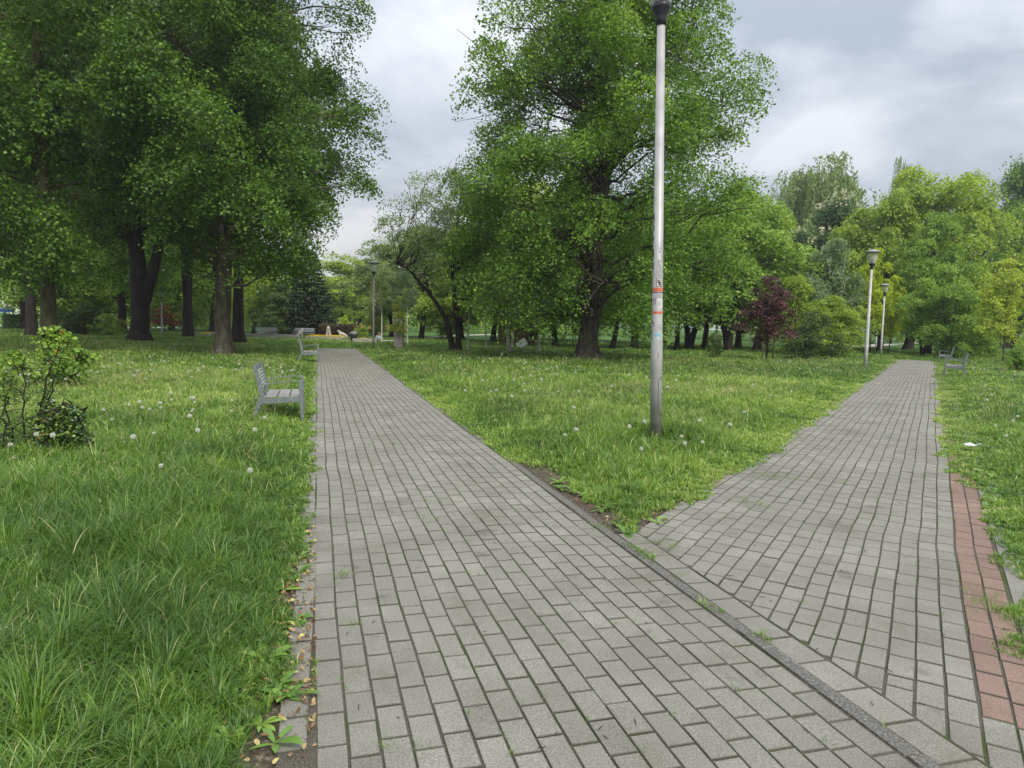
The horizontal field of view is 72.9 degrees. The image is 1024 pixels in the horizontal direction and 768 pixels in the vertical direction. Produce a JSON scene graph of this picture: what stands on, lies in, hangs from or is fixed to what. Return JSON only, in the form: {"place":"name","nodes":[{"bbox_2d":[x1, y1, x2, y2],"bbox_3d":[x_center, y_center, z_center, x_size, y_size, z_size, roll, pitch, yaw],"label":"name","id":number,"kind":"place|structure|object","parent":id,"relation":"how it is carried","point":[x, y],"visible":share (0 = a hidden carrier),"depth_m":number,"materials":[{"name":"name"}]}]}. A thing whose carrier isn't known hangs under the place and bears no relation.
{"place":"outdoors","nodes":[
{"label":"outdoors","id":0,"kind":"place"},
{"bbox_2d":[0,314,1023,767],"bbox_3d":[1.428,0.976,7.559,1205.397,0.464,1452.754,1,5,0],"label":"ground","id":1,"kind":"structure","parent":0,"point":[262,758],"depth_m":6.27,"materials":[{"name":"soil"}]},
{"bbox_2d":[0,313,22,328],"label":"clipped hedge","id":2,"kind":"object","parent":1,"relation":"on","point":[13,321],"visible":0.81,"depth_m":57.31,"materials":[{"name":"green plant"}]},
{"bbox_2d":[0,330,78,448],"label":"upright shrub","id":3,"kind":"object","parent":1,"relation":"on","point":[47,374],"visible":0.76,"depth_m":6.62,"materials":[{"name":"green plant"}]},
{"bbox_2d":[0,188,85,328],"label":"linden tree","id":4,"kind":"object","parent":1,"relation":"on","point":[21,298],"visible":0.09,"depth_m":56.66,"materials":[{"name":"green plant"}]},
{"bbox_2d":[0,325,103,386],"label":"leafy bush","id":5,"kind":"object","parent":1,"relation":"on","point":[46,339],"visible":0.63,"depth_m":12.35,"materials":[{"name":"green plant"}]},
{"bbox_2d":[22,398,96,451],"bbox_3d":[-4.337,0.495,6.750,0.686,0.720,0.724,1,5,0],"label":"leafy shrub","id":6,"kind":"object","parent":1,"relation":"on","point":[74,432],"visible":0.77,"depth_m":6.63,"materials":[{"name":"green plant"}]},
{"bbox_2d":[0,0,122,335],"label":"linden tree","id":7,"kind":"object","parent":1,"relation":"on","point":[31,325],"visible":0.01,"depth_m":40.55,"materials":[{"name":"green plant"}]},
{"bbox_2d":[0,220,130,329],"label":"maple tree","id":8,"kind":"object","parent":1,"relation":"on","point":[69,303],"visible":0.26,"depth_m":60.50,"materials":[{"name":"green plant"}]},
{"bbox_2d":[57,305,106,334],"bbox_3d":[-29.009,-4.278,46.744,2.959,2.125,3.220,-1,5,-23],"label":"dark shrub","id":9,"kind":"object","parent":1,"relation":"on","point":[80,324],"visible":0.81,"depth_m":46.39,"materials":[{"name":"green plant"}]},
{"bbox_2d":[0,0,195,348],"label":"linden tree","id":10,"kind":"object","parent":1,"relation":"on","point":[33,143],"visible":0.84,"depth_m":22.92,"materials":[{"name":"green plant"}]},
{"bbox_2d":[83,313,129,335],"bbox_3d":[-26.738,-3.832,45.777,2.633,1.698,2.837,1,5,-5],"label":"pale bush","id":11,"kind":"object","parent":1,"relation":"on","point":[114,327],"visible":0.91,"depth_m":45.56,"materials":[{"name":"green plant"}]},
{"bbox_2d":[0,2,221,340],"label":"forked tree","id":12,"kind":"object","parent":1,"relation":"on","point":[142,281],"visible":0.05,"depth_m":36.53,"materials":[{"name":"green plant"}]},
{"bbox_2d":[54,97,195,332],"bbox_3d":[-28.929,-12.843,51.895,13.298,18.311,11.027,6,7,42],"label":"linden tree","id":13,"kind":"object","parent":1,"relation":"on","point":[121,267],"visible":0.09,"depth_m":50.59,"materials":[{"name":"green plant"}]},
{"bbox_2d":[115,236,212,330],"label":"maple tree","id":14,"kind":"object","parent":1,"relation":"on","point":[177,310],"visible":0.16,"depth_m":70.64,"materials":[{"name":"green plant"}]},
{"bbox_2d":[150,306,180,331],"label":"red leaved tree","id":15,"kind":"object","parent":1,"relation":"on","point":[158,321],"visible":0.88,"depth_m":59.69,"materials":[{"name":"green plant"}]},
{"bbox_2d":[0,328,335,767],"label":"grass","id":16,"kind":"structure","parent":1,"relation":"on","point":[104,599],"depth_m":3.69,"materials":[{"name":"green plant"}]},
{"bbox_2d":[99,2,261,336],"bbox_3d":[-21.853,-15.410,46.544,10.300,24.693,10.055,0,5,-13],"label":"linden tree","id":17,"kind":"object","parent":1,"relation":"on","point":[188,328],"visible":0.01,"depth_m":46.50,"materials":[{"name":"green plant"}]},
{"bbox_2d":[182,259,231,329],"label":"willow tree","id":18,"kind":"object","parent":1,"relation":"on","point":[206,306],"visible":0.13,"depth_m":77.73,"materials":[{"name":"green plant"}]},
{"bbox_2d":[151,229,274,331],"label":"maple tree","id":19,"kind":"object","parent":1,"relation":"on","point":[204,280],"visible":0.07,"depth_m":66.50,"materials":[{"name":"green plant"}]},
{"bbox_2d":[71,0,395,354],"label":"linden tree","id":20,"kind":"object","parent":1,"relation":"on","point":[282,193],"visible":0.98,"depth_m":23.22,"materials":[{"name":"green plant"}]},
{"bbox_2d":[109,0,365,342],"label":"linden tree","id":21,"kind":"object","parent":1,"relation":"on","point":[238,334],"visible":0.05,"depth_m":37.47,"materials":[{"name":"green plant"}]},
{"bbox_2d":[212,257,290,333],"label":"willow tree","id":22,"kind":"object","parent":1,"relation":"on","point":[251,292],"visible":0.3,"depth_m":60.18,"materials":[{"name":"green plant"}]},
{"bbox_2d":[211,333,296,337],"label":"wall","id":23,"kind":"structure","parent":1,"relation":"on","point":[269,335],"depth_m":48.62,"materials":[{"name":"concrete"}]},
{"bbox_2d":[254,316,288,333],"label":"yew shrub","id":24,"kind":"object","parent":1,"relation":"on","point":[279,325],"visible":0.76,"depth_m":56.60,"materials":[{"name":"green plant"}]},
{"bbox_2d":[244,281,305,334],"bbox_3d":[-20.319,-6.582,59.906,5.332,4.794,5.240,0,5,-20],"label":"yew shrub","id":25,"kind":"object","parent":1,"relation":"on","point":[279,299],"visible":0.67,"depth_m":58.81,"materials":[{"name":"green plant"}]},
{"bbox_2d":[252,362,304,421],"bbox_3d":[-3.405,0.115,10.118,0.727,0.826,1.020,0,5,-16],"label":"park bench","id":26,"kind":"object","parent":1,"relation":"on","point":[296,395],"visible":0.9,"depth_m":9.72,"materials":[{"name":"paint"}]},
{"bbox_2d":[276,349,316,755],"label":"kerb","id":27,"kind":"structure","parent":1,"relation":"on","point":[299,728],"depth_m":3.08,"materials":[{"name":"grey concrete"}]},
{"bbox_2d":[276,264,322,332],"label":"spruce tree","id":28,"kind":"object","parent":1,"relation":"on","point":[294,288],"visible":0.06,"depth_m":65.00,"materials":[{"name":"green plant"}]},
{"bbox_2d":[278,254,337,335],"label":"spruce tree","id":29,"kind":"object","parent":1,"relation":"on","point":[309,311],"visible":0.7,"depth_m":58.13,"materials":[{"name":"green plant"}]},
{"bbox_2d":[298,338,318,362],"bbox_3d":[-6.879,-1.120,23.400,0.727,0.853,1.020,0,5,-16],"label":"park bench","id":30,"kind":"object","parent":1,"relation":"on","point":[309,352],"visible":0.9,"depth_m":22.99,"materials":[{"name":"paint"}]},
{"bbox_2d":[318,322,357,337],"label":"clipped hedge","id":31,"kind":"object","parent":1,"relation":"on","point":[347,329],"visible":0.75,"depth_m":55.48,"materials":[{"name":"brown plant"}]},
{"bbox_2d":[313,252,372,320],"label":"bright tree","id":32,"kind":"object","parent":1,"relation":"on","point":[339,268],"visible":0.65,"depth_m":82.38,"materials":[{"name":"green plant"}]},
{"bbox_2d":[334,246,395,326],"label":"grey tree","id":33,"kind":"object","parent":1,"relation":"on","point":[365,260],"visible":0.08,"depth_m":88.21,"materials":[{"name":"green plant"}]},
{"bbox_2d":[356,299,388,334],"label":"green tree","id":34,"kind":"object","parent":1,"relation":"on","point":[377,327],"visible":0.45,"depth_m":69.50,"materials":[{"name":"green plant"}]},
{"bbox_2d":[367,260,379,349],"bbox_3d":[-6.700,-3.743,33.559,0.620,4.432,0.620,1,5,0],"label":"street lamp","id":35,"kind":"object","parent":1,"relation":"on","point":[373,272],"visible":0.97,"depth_m":33.48,"materials":[{"name":"metal"}]},
{"bbox_2d":[332,233,428,336],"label":"grey tree","id":36,"kind":"object","parent":1,"relation":"on","point":[363,283],"visible":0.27,"depth_m":62.85,"materials":[{"name":"green plant"}]},
{"bbox_2d":[364,260,399,341],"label":"young birch","id":37,"kind":"object","parent":1,"relation":"on","point":[380,276],"visible":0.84,"depth_m":43.12,"materials":[{"name":"green plant"}]},
{"bbox_2d":[380,271,410,317],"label":"young birch","id":38,"kind":"object","parent":1,"relation":"on","point":[390,305],"visible":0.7,"depth_m":42.86,"materials":[{"name":"green plant"}]},
{"bbox_2d":[385,296,408,334],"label":"guarded sapling","id":39,"kind":"object","parent":1,"relation":"on","point":[401,329],"visible":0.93,"depth_m":34.85,"materials":[{"name":"green plant"}]},
{"bbox_2d":[394,318,403,347],"bbox_3d":[-5.702,-2.533,34.996,0.456,1.620,0.473,1,5,0],"label":"tree guard","id":40,"kind":"object","parent":1,"relation":"on","point":[398,340],"visible":0.66,"depth_m":34.79,"materials":[{"name":"grey wood"}]},
{"bbox_2d":[389,257,424,343],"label":"young birch","id":41,"kind":"object","parent":1,"relation":"on","point":[409,296],"visible":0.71,"depth_m":42.15,"materials":[{"name":"green plant"}]},
{"bbox_2d":[371,226,469,338],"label":"grey tree","id":42,"kind":"object","parent":1,"relation":"on","point":[422,329],"visible":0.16,"depth_m":57.07,"materials":[{"name":"green plant"}]},
{"bbox_2d":[402,224,484,338],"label":"dark tree","id":43,"kind":"object","parent":1,"relation":"on","point":[425,304],"visible":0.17,"depth_m":54.02,"materials":[{"name":"green plant"}]},
{"bbox_2d":[425,278,479,337],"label":"grey tree","id":44,"kind":"object","parent":1,"relation":"on","point":[442,331],"visible":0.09,"depth_m":65.16,"materials":[{"name":"green plant"}]},
{"bbox_2d":[370,160,542,350],"bbox_3d":[-2.909,-5.973,32.661,7.506,9.110,7.895,-2,6,-37],"label":"leaning tree","id":45,"kind":"object","parent":1,"relation":"on","point":[414,250],"visible":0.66,"depth_m":32.51,"materials":[{"name":"green plant"}]},
{"bbox_2d":[448,243,501,348],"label":"young birch","id":46,"kind":"object","parent":1,"relation":"on","point":[465,297],"visible":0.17,"depth_m":34.59,"materials":[{"name":"green plant"}]},
{"bbox_2d":[433,217,523,341],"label":"dark tree","id":47,"kind":"object","parent":1,"relation":"on","point":[493,332],"visible":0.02,"depth_m":51.13,"materials":[{"name":"green plant"}]},
{"bbox_2d":[457,250,505,347],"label":"young birch","id":48,"kind":"object","parent":1,"relation":"on","point":[484,294],"visible":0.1,"depth_m":35.83,"materials":[{"name":"green plant"}]},
{"bbox_2d":[474,247,544,351],"bbox_3d":[-0.130,-4.112,33.368,3.232,5.337,3.007,-1,6,-29],"label":"birch clump","id":49,"kind":"object","parent":1,"relation":"on","point":[505,314],"visible":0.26,"depth_m":33.28,"materials":[{"name":"green plant"}]},
{"bbox_2d":[0,338,1023,519],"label":"dandelions","id":50,"kind":"object","parent":1,"relation":"on","point":[178,377],"depth_m":13.80,"materials":[{"name":"plant"}]},
{"bbox_2d":[0,264,1023,345],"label":"woodland","id":51,"kind":"object","parent":1,"relation":"on","point":[898,339],"visible":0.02,"depth_m":101.47,"materials":[{"name":"green plant"}]},
{"bbox_2d":[496,321,534,343],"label":"timber shed","id":52,"kind":"structure","parent":1,"relation":"on","point":[519,336],"depth_m":48.96,"materials":[{"name":"wood"}]},
{"bbox_2d":[472,217,582,345],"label":"dark tree","id":53,"kind":"object","parent":1,"relation":"on","point":[529,334],"visible":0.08,"depth_m":42.76,"materials":[{"name":"green plant"}]},
{"bbox_2d":[500,178,556,339],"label":"dark tree","id":54,"kind":"object","parent":1,"relation":"on","point":[538,186],"depth_m":63.62,"materials":[{"name":"green plant"}]},
{"bbox_2d":[506,264,559,350],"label":"young birch","id":55,"kind":"object","parent":1,"relation":"on","point":[539,349],"visible":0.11,"depth_m":34.86,"materials":[{"name":"green plant"}]},
{"bbox_2d":[504,209,581,345],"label":"dark tree","id":56,"kind":"object","parent":1,"relation":"on","point":[554,336],"visible":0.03,"depth_m":44.73,"materials":[{"name":"green plant"}]},
{"bbox_2d":[87,421,1019,761],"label":"weeds","id":57,"kind":"object","parent":1,"relation":"on","point":[281,693],"visible":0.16,"depth_m":2.87,"materials":[{"name":"green plant"}]},
{"bbox_2d":[425,0,779,358],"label":"linden tree","id":58,"kind":"object","parent":1,"relation":"on","point":[595,54],"visible":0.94,"depth_m":26.04,"materials":[{"name":"green plant"}]},
{"bbox_2d":[572,216,665,349],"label":"dark tree","id":59,"kind":"object","parent":1,"relation":"on","point":[614,340],"visible":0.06,"depth_m":41.15,"materials":[{"name":"green plant"}]},
{"bbox_2d":[330,336,919,612],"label":"grass","id":60,"kind":"structure","parent":1,"relation":"on","point":[645,493],"depth_m":11.67,"materials":[{"name":"green plant"}]},
{"bbox_2d":[601,208,692,347],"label":"dark tree","id":61,"kind":"object","parent":1,"relation":"on","point":[632,345],"visible":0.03,"depth_m":43.32,"materials":[{"name":"green plant"}]},
{"bbox_2d":[357,349,942,767],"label":"kerb strip","id":62,"kind":"object","parent":1,"relation":"on","point":[881,731],"visible":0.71,"depth_m":3.07,"materials":[{"name":"concrete"}]},
{"bbox_2d":[606,181,702,343],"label":"dark tree","id":63,"kind":"object","parent":1,"relation":"on","point":[652,209],"visible":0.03,"depth_m":57.43,"materials":[{"name":"green plant"}]},
{"bbox_2d":[650,0,670,441],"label":"street lamp","id":64,"kind":"object","parent":1,"relation":"on","point":[661,9],"visible":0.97,"depth_m":8.24,"materials":[{"name":"metal"}]},
{"bbox_2d":[620,210,737,349],"bbox_3d":[9.823,-6.633,42.776,7.504,9.181,6.853,1,5,-2],"label":"dark tree","id":65,"kind":"object","parent":1,"relation":"on","point":[677,336],"visible":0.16,"depth_m":41.17,"materials":[{"name":"green plant"}]},
{"bbox_2d":[671,195,754,348],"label":"dark tree","id":66,"kind":"object","parent":1,"relation":"on","point":[689,339],"visible":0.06,"depth_m":43.58,"materials":[{"name":"green plant"}]},
{"bbox_2d":[704,330,723,357],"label":"shrub","id":67,"kind":"object","parent":1,"relation":"on","point":[714,349],"visible":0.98,"depth_m":31.35,"materials":[{"name":"green plant"}]},
{"bbox_2d":[683,203,779,348],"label":"dark tree","id":68,"kind":"object","parent":1,"relation":"on","point":[706,326],"visible":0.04,"depth_m":45.75,"materials":[{"name":"green plant"}]},
{"bbox_2d":[679,193,806,349],"bbox_3d":[13.283,-6.794,42.994,7.612,9.646,7.430,-1,5,-24],"label":"dark tree","id":69,"kind":"object","parent":1,"relation":"on","point":[749,278],"visible":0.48,"depth_m":41.56,"materials":[{"name":"green plant"}]},
{"bbox_2d":[702,174,812,347],"bbox_3d":[17.218,-8.542,48.867,9.233,12.382,8.141,4,6,29],"label":"green tree","id":70,"kind":"object","parent":1,"relation":"on","point":[738,341],"visible":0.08,"depth_m":48.38,"materials":[{"name":"green plant"}]},
{"bbox_2d":[732,275,800,358],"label":"plum tree","id":71,"kind":"object","parent":1,"relation":"on","point":[770,313],"visible":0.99,"depth_m":30.45,"materials":[{"name":"purple plant"}]},
{"bbox_2d":[737,205,805,349],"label":"green tree","id":72,"kind":"object","parent":1,"relation":"on","point":[795,226],"visible":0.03,"depth_m":45.09,"materials":[{"name":"green plant"}]},
{"bbox_2d":[728,195,824,349],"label":"dark tree","id":73,"kind":"object","parent":1,"relation":"on","point":[773,210],"visible":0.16,"depth_m":43.93,"materials":[{"name":"green plant"}]},
{"bbox_2d":[759,274,819,352],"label":"green tree","id":74,"kind":"object","parent":1,"relation":"on","point":[799,289],"visible":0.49,"depth_m":39.47,"materials":[{"name":"green plant"}]},
{"bbox_2d":[617,533,987,767],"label":"border paving","id":75,"kind":"structure","parent":1,"relation":"on","point":[928,742],"depth_m":2.90,"materials":[{"name":"grey concrete"}]},
{"bbox_2d":[780,310,849,359],"bbox_3d":[13.930,-2.164,32.730,2.976,2.612,3.207,-2,6,-32],"label":"dark bush","id":76,"kind":"object","parent":1,"relation":"on","point":[809,333],"visible":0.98,"depth_m":32.55,"materials":[{"name":"green plant"}]},
{"bbox_2d":[759,148,875,322],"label":"birch tree","id":77,"kind":"object","parent":1,"relation":"on","point":[807,193],"visible":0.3,"depth_m":78.42,"materials":[{"name":"green plant"}]},
{"bbox_2d":[638,360,1023,767],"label":"footpath","id":78,"kind":"structure","parent":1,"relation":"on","point":[965,735],"depth_m":4.40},
{"bbox_2d":[314,404,1023,755],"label":"weeds","id":79,"kind":"object","parent":78,"relation":"on","point":[996,598],"visible":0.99,"depth_m":3.66,"materials":[{"name":"green plant"}]},
{"bbox_2d":[787,188,876,328],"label":"chestnut tree","id":80,"kind":"object","parent":1,"relation":"on","point":[835,212],"visible":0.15,"depth_m":58.11,"materials":[{"name":"green plant"}]},
{"bbox_2d":[801,236,876,349],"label":"silver birch","id":81,"kind":"object","parent":1,"relation":"on","point":[821,286],"visible":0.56,"depth_m":41.17,"materials":[{"name":"green plant"}]},
{"bbox_2d":[796,294,882,356],"bbox_3d":[16.861,-3.093,37.019,4.275,3.442,4.200,0,5,-15],"label":"shrub","id":82,"kind":"object","parent":1,"relation":"on","point":[845,319],"visible":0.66,"depth_m":36.21,"materials":[{"name":"green plant"}]},
{"bbox_2d":[863,249,880,366],"bbox_3d":[13.727,-2.816,26.665,0.620,4.693,0.620,1,5,0],"label":"street lamp","id":83,"kind":"object","parent":1,"relation":"on","point":[872,263],"visible":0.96,"depth_m":26.62,"materials":[{"name":"metal"}]},
{"bbox_2d":[849,247,895,352],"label":"robinia tree","id":84,"kind":"object","parent":1,"relation":"on","point":[876,296],"visible":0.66,"depth_m":44.11,"materials":[{"name":"green plant"}]},
{"bbox_2d":[832,186,924,349],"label":"green tree","id":85,"kind":"object","parent":1,"relation":"on","point":[898,202],"visible":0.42,"depth_m":50.52,"materials":[{"name":"green plant"}]},
{"bbox_2d":[879,283,890,354],"bbox_3d":[22.261,-3.794,41.608,0.620,4.462,0.620,1,5,0],"label":"street lamp","id":86,"kind":"object","parent":1,"relation":"on","point":[884,293],"visible":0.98,"depth_m":41.57,"materials":[{"name":"metal"}]},
{"bbox_2d":[748,350,1023,726],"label":"grass","id":87,"kind":"structure","parent":1,"relation":"on","point":[1008,455],"depth_m":9.17,"materials":[{"name":"green plant"}]},
{"bbox_2d":[873,275,908,352],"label":"robinia tree","id":88,"kind":"object","parent":1,"relation":"on","point":[892,324],"visible":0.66,"depth_m":44.77,"materials":[{"name":"green plant"}]},
{"bbox_2d":[890,154,912,343],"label":"poplar tree","id":89,"kind":"object","parent":1,"relation":"on","point":[899,164],"visible":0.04,"depth_m":86.00,"materials":[{"name":"green plant"}]},
{"bbox_2d":[826,162,1003,349],"bbox_3d":[31.005,-9.694,53.641,11.685,14.379,10.885,5,6,34],"label":"green tree","id":90,"kind":"object","parent":1,"relation":"on","point":[924,202],"visible":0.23,"depth_m":51.29,"materials":[{"name":"green plant"}]},
{"bbox_2d":[890,276,959,355],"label":"tree","id":91,"kind":"object","parent":1,"relation":"on","point":[920,305],"visible":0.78,"depth_m":41.33,"materials":[{"name":"green plant"}]},
{"bbox_2d":[874,210,987,353],"bbox_3d":[27.220,-6.731,46.136,6.307,9.666,7.153,-3,7,-44],"label":"green tree","id":92,"kind":"object","parent":1,"relation":"on","point":[924,260],"visible":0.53,"depth_m":44.65,"materials":[{"name":"green plant"}]},
{"bbox_2d":[943,353,968,375],"bbox_3d":[15.230,-0.648,23.753,0.727,0.853,1.020,4,6,31],"label":"park bench","id":93,"kind":"object","parent":1,"relation":"on","point":[962,366],"visible":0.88,"depth_m":23.46,"materials":[{"name":"paint"}]},
{"bbox_2d":[915,283,1001,357],"bbox_3d":[25.242,-3.590,39.621,4.541,4.372,4.621,0,5,-19],"label":"hazel shrub","id":94,"kind":"object","parent":1,"relation":"on","point":[956,336],"visible":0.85,"depth_m":39.38,"materials":[{"name":"green plant"}]},
{"bbox_2d":[924,167,1023,351],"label":"green tree","id":95,"kind":"object","parent":1,"relation":"on","point":[995,218],"visible":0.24,"depth_m":51.39,"materials":[{"name":"green plant"}]},
{"bbox_2d":[958,286,1023,356],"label":"hazel shrub","id":96,"kind":"object","parent":1,"relation":"on","point":[979,349],"visible":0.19,"depth_m":42.41,"materials":[{"name":"green plant"}]},
{"bbox_2d":[972,258,1023,360],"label":"maple tree","id":97,"kind":"object","parent":1,"relation":"on","point":[1007,306],"visible":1,"depth_m":35.06,"materials":[{"name":"green plant"}]},
{"bbox_2d":[973,153,1023,347],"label":"dark crowned tree","id":98,"kind":"object","parent":1,"relation":"on","point":[1013,183],"visible":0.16,"depth_m":75.48,"materials":[{"name":"green plant"}]},
{"bbox_2d":[982,204,1023,350],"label":"green tree","id":99,"kind":"object","parent":1,"relation":"on","point":[1021,239],"visible":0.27,"depth_m":56.64,"materials":[{"name":"green plant"}]},
{"bbox_2d":[996,340,1023,370],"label":"leafy bush","id":100,"kind":"object","parent":1,"relation":"on","point":[1017,353],"visible":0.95,"depth_m":26.37,"materials":[{"name":"green plant"}]},
{"bbox_2d":[0,0,1023,335],"label":"sky","id":101,"kind":"structure","parent":0,"point":[938,85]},
{"bbox_2d":[275,348,942,767],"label":"path","id":102,"kind":"structure","parent":0,"point":[606,700],"depth_m":3.17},
{"bbox_2d":[223,435,987,767],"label":"fallen leaves","id":103,"kind":"object","parent":102,"relation":"on","point":[303,699],"visible":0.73,"depth_m":3.08,"materials":[{"name":"yellow plant"}]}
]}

